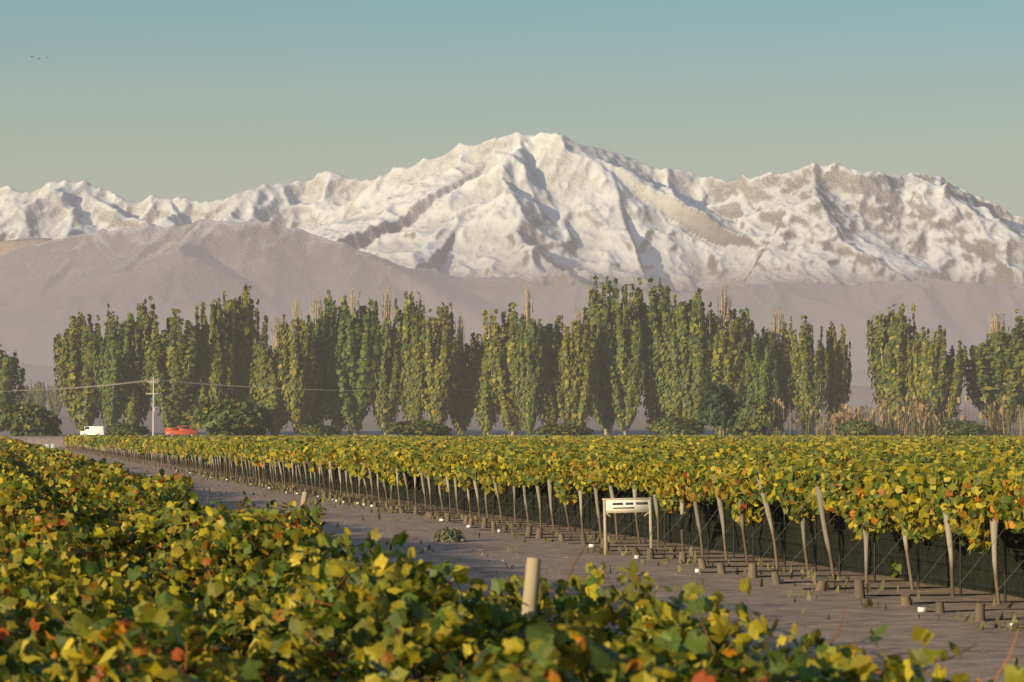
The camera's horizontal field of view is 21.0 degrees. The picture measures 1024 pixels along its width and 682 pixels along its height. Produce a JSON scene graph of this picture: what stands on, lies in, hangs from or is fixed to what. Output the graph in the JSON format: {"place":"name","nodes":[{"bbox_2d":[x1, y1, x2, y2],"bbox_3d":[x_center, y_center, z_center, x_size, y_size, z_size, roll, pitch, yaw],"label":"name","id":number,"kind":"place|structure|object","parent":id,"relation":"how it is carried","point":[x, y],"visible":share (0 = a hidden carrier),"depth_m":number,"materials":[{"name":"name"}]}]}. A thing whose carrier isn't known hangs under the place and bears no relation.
{"place":"outdoors","nodes":[
{"label":"outdoors","id":0,"kind":"place"},
{"bbox_2d":[0,223,191,255],"bbox_3d":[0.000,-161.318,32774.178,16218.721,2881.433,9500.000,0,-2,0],"label":"pink hills","id":1,"kind":"structure","parent":0,"point":[6,246],"depth_m":35169.03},
{"bbox_2d":[2,361,971,402],"bbox_3d":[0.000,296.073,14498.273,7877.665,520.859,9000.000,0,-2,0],"label":"trees","id":2,"kind":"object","parent":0,"point":[41,374],"depth_m":16669.84,"materials":[{"name":"green plant"}]},
{"bbox_2d":[14,386,971,404],"bbox_3d":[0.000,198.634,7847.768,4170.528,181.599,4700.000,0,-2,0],"label":"trees","id":3,"kind":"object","parent":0,"point":[861,395],"depth_m":8782.81,"materials":[{"name":"green plant"}]},
{"bbox_2d":[0,132,1023,293],"bbox_3d":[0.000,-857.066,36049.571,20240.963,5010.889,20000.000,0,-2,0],"label":"snowy mountain range","id":4,"kind":"structure","parent":0,"point":[547,208],"depth_m":39826.89,"materials":[{"name":"white snow"}]},
{"bbox_2d":[0,219,1023,372],"bbox_3d":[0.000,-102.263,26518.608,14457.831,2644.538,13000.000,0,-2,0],"label":"front range","id":5,"kind":"structure","parent":0,"point":[48,288],"depth_m":29102.27,"materials":[{"name":"grey stone"}]},
{"bbox_2d":[0,404,1023,435],"bbox_3d":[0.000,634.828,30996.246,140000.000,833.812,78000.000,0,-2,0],"label":"hedgerow","id":6,"kind":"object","parent":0,"point":[368,422],"depth_m":1098.88,"materials":[{"name":"green plant"}]},
{"bbox_2d":[0,344,25,431],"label":"poplar","id":7,"kind":"object","parent":6,"relation":"on","point":[8,373],"visible":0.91,"depth_m":785.30,"materials":[{"name":"green plant"}]},
{"bbox_2d":[15,385,33,405],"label":"poplar","id":8,"kind":"object","parent":6,"relation":"on","point":[27,396],"visible":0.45,"depth_m":1497.84,"materials":[{"name":"green plant"}]},
{"bbox_2d":[0,400,61,435],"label":"shrub","id":9,"kind":"object","parent":6,"relation":"on","point":[31,418],"visible":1,"depth_m":758.65,"materials":[{"name":"green plant"}]},
{"bbox_2d":[30,379,46,406],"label":"poplar","id":10,"kind":"object","parent":6,"relation":"on","point":[40,396],"visible":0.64,"depth_m":1527.13,"materials":[{"name":"green plant"}]},
{"bbox_2d":[46,383,63,415],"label":"poplar","id":11,"kind":"object","parent":6,"relation":"on","point":[54,403],"visible":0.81,"depth_m":1556.70,"materials":[{"name":"green plant"}]},
{"bbox_2d":[52,310,107,430],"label":"poplar","id":12,"kind":"object","parent":6,"relation":"on","point":[73,366],"visible":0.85,"depth_m":789.55,"materials":[{"name":"green plant"}]},
{"bbox_2d":[79,426,107,435],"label":"white van","id":13,"kind":"object","parent":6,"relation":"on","point":[93,430],"visible":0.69,"depth_m":740.35,"materials":[{"name":"paint"}]},
{"bbox_2d":[88,315,136,425],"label":"poplar","id":14,"kind":"object","parent":6,"relation":"on","point":[109,367],"visible":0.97,"depth_m":772.18,"materials":[{"name":"green plant"}]},
{"bbox_2d":[95,422,151,435],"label":"shrub","id":15,"kind":"object","parent":6,"relation":"on","point":[120,428],"visible":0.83,"depth_m":758.64,"materials":[{"name":"green plant"}]},
{"bbox_2d":[106,295,158,424],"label":"poplar","id":16,"kind":"object","parent":6,"relation":"on","point":[137,409],"visible":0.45,"depth_m":793.23,"materials":[{"name":"green plant"}]},
{"bbox_2d":[146,377,160,435],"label":"power pole","id":17,"kind":"object","parent":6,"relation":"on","point":[154,408],"visible":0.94,"depth_m":747.61,"materials":[{"name":"grey wood"}]},
{"bbox_2d":[0,380,477,391],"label":"power lines","id":18,"kind":"object","parent":17,"relation":"attached to","point":[193,383],"visible":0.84,"depth_m":753.14,"materials":[{"name":"grey metal"}]},
{"bbox_2d":[140,308,203,435],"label":"poplar","id":19,"kind":"object","parent":6,"relation":"on","point":[173,355],"visible":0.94,"depth_m":770.95,"materials":[{"name":"green plant"}]},
{"bbox_2d":[164,426,197,435],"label":"red pickup","id":20,"kind":"object","parent":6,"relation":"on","point":[180,430],"visible":0.74,"depth_m":740.24,"materials":[{"name":"paint"}]},
{"bbox_2d":[189,298,235,434],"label":"poplar","id":21,"kind":"object","parent":6,"relation":"on","point":[217,351],"visible":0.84,"depth_m":776.87,"materials":[{"name":"green plant"}]},
{"bbox_2d":[179,396,272,435],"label":"shrub","id":22,"kind":"object","parent":6,"relation":"on","point":[227,417],"visible":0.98,"depth_m":760.82,"materials":[{"name":"green plant"}]},
{"bbox_2d":[220,284,268,434],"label":"poplar","id":23,"kind":"object","parent":6,"relation":"on","point":[246,331],"visible":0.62,"depth_m":786.53,"materials":[{"name":"green plant"}]},
{"bbox_2d":[249,311,289,434],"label":"poplar","id":24,"kind":"object","parent":6,"relation":"on","point":[264,371],"visible":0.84,"depth_m":776.07,"materials":[{"name":"green plant"}]},
{"bbox_2d":[277,295,319,435],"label":"poplar","id":25,"kind":"object","parent":6,"relation":"on","point":[295,374],"visible":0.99,"depth_m":771.66,"materials":[{"name":"green plant"}]},
{"bbox_2d":[300,289,334,425],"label":"poplar","id":26,"kind":"object","parent":6,"relation":"on","point":[319,414],"visible":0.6,"depth_m":784.52,"materials":[{"name":"green plant"}]},
{"bbox_2d":[295,423,340,435],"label":"shrub","id":27,"kind":"object","parent":6,"relation":"on","point":[317,429],"visible":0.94,"depth_m":756.27,"materials":[{"name":"green plant"}]},
{"bbox_2d":[321,289,364,434],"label":"poplar","id":28,"kind":"object","parent":6,"relation":"on","point":[336,418],"visible":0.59,"depth_m":786.85,"materials":[{"name":"green plant"}]},
{"bbox_2d":[324,286,381,434],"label":"poplar","id":29,"kind":"object","parent":6,"relation":"on","point":[354,371],"visible":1,"depth_m":781.90,"materials":[{"name":"green plant"}]},
{"bbox_2d":[369,285,404,434],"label":"poplar","id":30,"kind":"object","parent":6,"relation":"on","point":[385,405],"visible":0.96,"depth_m":784.20,"materials":[{"name":"green plant"}]},
{"bbox_2d":[392,291,432,421],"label":"poplar","id":31,"kind":"object","parent":6,"relation":"on","point":[410,337],"visible":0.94,"depth_m":780.38,"materials":[{"name":"green plant"}]},
{"bbox_2d":[383,418,452,435],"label":"shrub","id":32,"kind":"object","parent":6,"relation":"on","point":[421,427],"visible":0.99,"depth_m":761.15,"materials":[{"name":"green plant"}]},
{"bbox_2d":[415,302,462,424],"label":"poplar","id":33,"kind":"object","parent":6,"relation":"on","point":[442,357],"visible":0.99,"depth_m":777.37,"materials":[{"name":"green plant"}]},
{"bbox_2d":[447,309,476,434],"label":"poplar","id":34,"kind":"object","parent":6,"relation":"on","point":[460,413],"visible":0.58,"depth_m":791.73,"materials":[{"name":"green plant"}]},
{"bbox_2d":[467,309,505,434],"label":"poplar","id":35,"kind":"object","parent":6,"relation":"on","point":[484,409],"visible":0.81,"depth_m":786.93,"materials":[{"name":"green plant"}]},
{"bbox_2d":[480,302,525,434],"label":"poplar","id":36,"kind":"object","parent":6,"relation":"on","point":[500,352],"visible":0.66,"depth_m":782.55,"materials":[{"name":"green plant"}]},
{"bbox_2d":[0,435,1023,681],"bbox_3d":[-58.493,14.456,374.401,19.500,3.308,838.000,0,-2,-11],"label":"farm track","id":37,"kind":"structure","parent":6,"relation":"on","point":[974,663],"depth_m":65.15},
{"bbox_2d":[42,444,55,447],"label":"harvest bins","id":38,"kind":"object","parent":37,"relation":"on","point":[50,445],"visible":0.57,"depth_m":696.24,"materials":[{"name":"plastic"}]},
{"bbox_2d":[0,436,194,504],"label":"vine canopy","id":39,"kind":"object","parent":37,"relation":"on","point":[64,469],"visible":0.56,"depth_m":97.24,"materials":[{"name":"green plant"}]},
{"bbox_2d":[0,467,1023,681],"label":"vine leaves","id":40,"kind":"object","parent":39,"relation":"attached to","point":[99,576],"visible":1,"depth_m":20.56,"materials":[{"name":"plant"}]},
{"bbox_2d":[7,522,424,681],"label":"vine foliage","id":41,"kind":"object","parent":37,"relation":"on","point":[406,677],"depth_m":20.27,"materials":[{"name":"green plant"}]},
{"bbox_2d":[152,486,540,625],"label":"trellis posts","id":42,"kind":"object","parent":37,"relation":"on","point":[531,590],"visible":0.2,"depth_m":23.40,"materials":[{"name":"brown wood"}]},
{"bbox_2d":[128,469,1023,664],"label":"track weeds","id":43,"kind":"object","parent":37,"relation":"on","point":[455,534],"visible":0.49,"depth_m":80.17,"materials":[{"name":"green plant"}]},
{"bbox_2d":[513,282,548,435],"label":"poplar","id":44,"kind":"object","parent":6,"relation":"on","point":[530,372],"visible":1,"depth_m":775.50,"materials":[{"name":"green plant"}]},
{"bbox_2d":[58,444,1023,628],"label":"vineyard posts","id":45,"kind":"object","parent":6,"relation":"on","point":[859,588],"visible":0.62,"depth_m":83.72,"materials":[{"name":"wood"}]},
{"bbox_2d":[62,434,1023,555],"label":"grapevines","id":46,"kind":"object","parent":45,"relation":"on","point":[960,480],"visible":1,"depth_m":97.33,"materials":[{"name":"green plant"}]},
{"bbox_2d":[532,315,569,434],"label":"poplar","id":47,"kind":"object","parent":6,"relation":"on","point":[551,339],"visible":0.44,"depth_m":792.52,"materials":[{"name":"green plant"}]},
{"bbox_2d":[534,422,593,435],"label":"shrub","id":48,"kind":"object","parent":6,"relation":"on","point":[565,428],"visible":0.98,"depth_m":759.96,"materials":[{"name":"green plant"}]},
{"bbox_2d":[555,304,599,426],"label":"poplar","id":49,"kind":"object","parent":6,"relation":"on","point":[578,363],"visible":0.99,"depth_m":771.86,"materials":[{"name":"green plant"}]},
{"bbox_2d":[582,275,634,434],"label":"poplar","id":50,"kind":"object","parent":6,"relation":"on","point":[605,416],"visible":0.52,"depth_m":787.13,"materials":[{"name":"green plant"}]},
{"bbox_2d":[604,292,645,434],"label":"poplar","id":51,"kind":"object","parent":6,"relation":"on","point":[626,370],"visible":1,"depth_m":779.86,"materials":[{"name":"green plant"}]},
{"bbox_2d":[602,497,652,554],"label":"sign","id":52,"kind":"object","parent":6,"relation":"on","point":[621,505],"visible":0.94,"depth_m":78.24,"materials":[{"name":"paint"}]},
{"bbox_2d":[627,276,682,434],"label":"poplar","id":53,"kind":"object","parent":6,"relation":"on","point":[650,401],"visible":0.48,"depth_m":790.33,"materials":[{"name":"green plant"}]},
{"bbox_2d":[650,302,696,417],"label":"poplar","id":54,"kind":"object","parent":6,"relation":"on","point":[666,391],"visible":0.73,"depth_m":782.32,"materials":[{"name":"green plant"}]},
{"bbox_2d":[645,415,706,435],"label":"shrub","id":55,"kind":"object","parent":6,"relation":"on","point":[675,425],"visible":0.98,"depth_m":754.28,"materials":[{"name":"green plant"}]},
{"bbox_2d":[668,287,721,434],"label":"poplar","id":56,"kind":"object","parent":6,"relation":"on","point":[695,334],"visible":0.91,"depth_m":778.29,"materials":[{"name":"green plant"}]},
{"bbox_2d":[697,382,741,435],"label":"shrub","id":57,"kind":"object","parent":6,"relation":"on","point":[715,407],"visible":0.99,"depth_m":758.60,"materials":[{"name":"green plant"}]},
{"bbox_2d":[703,284,748,434],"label":"poplar","id":58,"kind":"object","parent":6,"relation":"on","point":[728,354],"visible":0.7,"depth_m":780.21,"materials":[{"name":"green plant"}]},
{"bbox_2d":[725,308,767,401],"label":"poplar","id":59,"kind":"object","parent":6,"relation":"on","point":[745,315],"visible":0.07,"depth_m":792.72,"materials":[{"name":"green plant"}]},
{"bbox_2d":[725,396,778,435],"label":"shrub","id":60,"kind":"object","parent":6,"relation":"on","point":[754,417],"visible":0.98,"depth_m":759.24,"materials":[{"name":"green plant"}]},
{"bbox_2d":[740,330,779,434],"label":"poplar","id":61,"kind":"object","parent":6,"relation":"on","point":[761,380],"visible":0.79,"depth_m":780.38,"materials":[{"name":"green plant"}]},
{"bbox_2d":[761,303,803,434],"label":"poplar","id":62,"kind":"object","parent":6,"relation":"on","point":[783,396],"visible":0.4,"depth_m":795.29,"materials":[{"name":"green plant"}]},
{"bbox_2d":[783,315,829,434],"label":"poplar","id":63,"kind":"object","parent":6,"relation":"on","point":[805,372],"visible":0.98,"depth_m":784.52,"materials":[{"name":"green plant"}]},
{"bbox_2d":[768,396,851,435],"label":"cane thicket","id":64,"kind":"object","parent":6,"relation":"on","point":[843,415],"visible":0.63,"depth_m":766.12,"materials":[{"name":"beige plant"}]},
{"bbox_2d":[820,321,851,426],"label":"poplar","id":65,"kind":"object","parent":6,"relation":"on","point":[840,375],"visible":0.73,"depth_m":794.22,"materials":[{"name":"green plant"}]},
{"bbox_2d":[835,420,878,435],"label":"shrub","id":66,"kind":"object","parent":6,"relation":"on","point":[856,427],"visible":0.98,"depth_m":753.50,"materials":[{"name":"green plant"}]},
{"bbox_2d":[866,303,916,434],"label":"poplar","id":67,"kind":"object","parent":6,"relation":"on","point":[887,354],"visible":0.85,"depth_m":784.35,"materials":[{"name":"green plant"}]},
{"bbox_2d":[851,392,941,435],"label":"cane thicket","id":68,"kind":"object","parent":6,"relation":"on","point":[905,425],"visible":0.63,"depth_m":767.13,"materials":[{"name":"beige plant"}]},
{"bbox_2d":[904,326,934,427],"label":"poplar","id":69,"kind":"object","parent":6,"relation":"on","point":[912,372],"visible":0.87,"depth_m":777.49,"materials":[{"name":"green plant"}]},
{"bbox_2d":[915,325,966,429],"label":"poplar","id":70,"kind":"object","parent":6,"relation":"on","point":[942,386],"visible":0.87,"depth_m":774.60,"materials":[{"name":"green plant"}]},
{"bbox_2d":[936,418,987,435],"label":"shrub","id":71,"kind":"object","parent":6,"relation":"on","point":[962,427],"visible":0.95,"depth_m":759.08,"materials":[{"name":"green plant"}]},
{"bbox_2d":[941,395,1023,435],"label":"cane thicket","id":72,"kind":"object","parent":6,"relation":"on","point":[989,430],"visible":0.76,"depth_m":775.19,"materials":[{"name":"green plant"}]},
{"bbox_2d":[961,306,1023,433],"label":"poplar","id":73,"kind":"object","parent":6,"relation":"on","point":[985,377],"visible":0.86,"depth_m":784.18,"materials":[{"name":"green plant"}]},
{"bbox_2d":[1001,308,1023,416],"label":"poplar","id":74,"kind":"object","parent":6,"relation":"on","point":[1019,328],"visible":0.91,"depth_m":784.53,"materials":[{"name":"green plant"}]},
{"bbox_2d":[0,0,1023,216],"label":"sky","id":75,"kind":"structure","parent":0,"point":[135,100],"materials":[{"name":"blue"}]},
{"bbox_2d":[75,445,1023,598],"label":"pergola shade foliage","id":76,"kind":"object","parent":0,"point":[978,574],"visible":0.22,"depth_m":76.99,"materials":[{"name":"green plant"}]}
]}

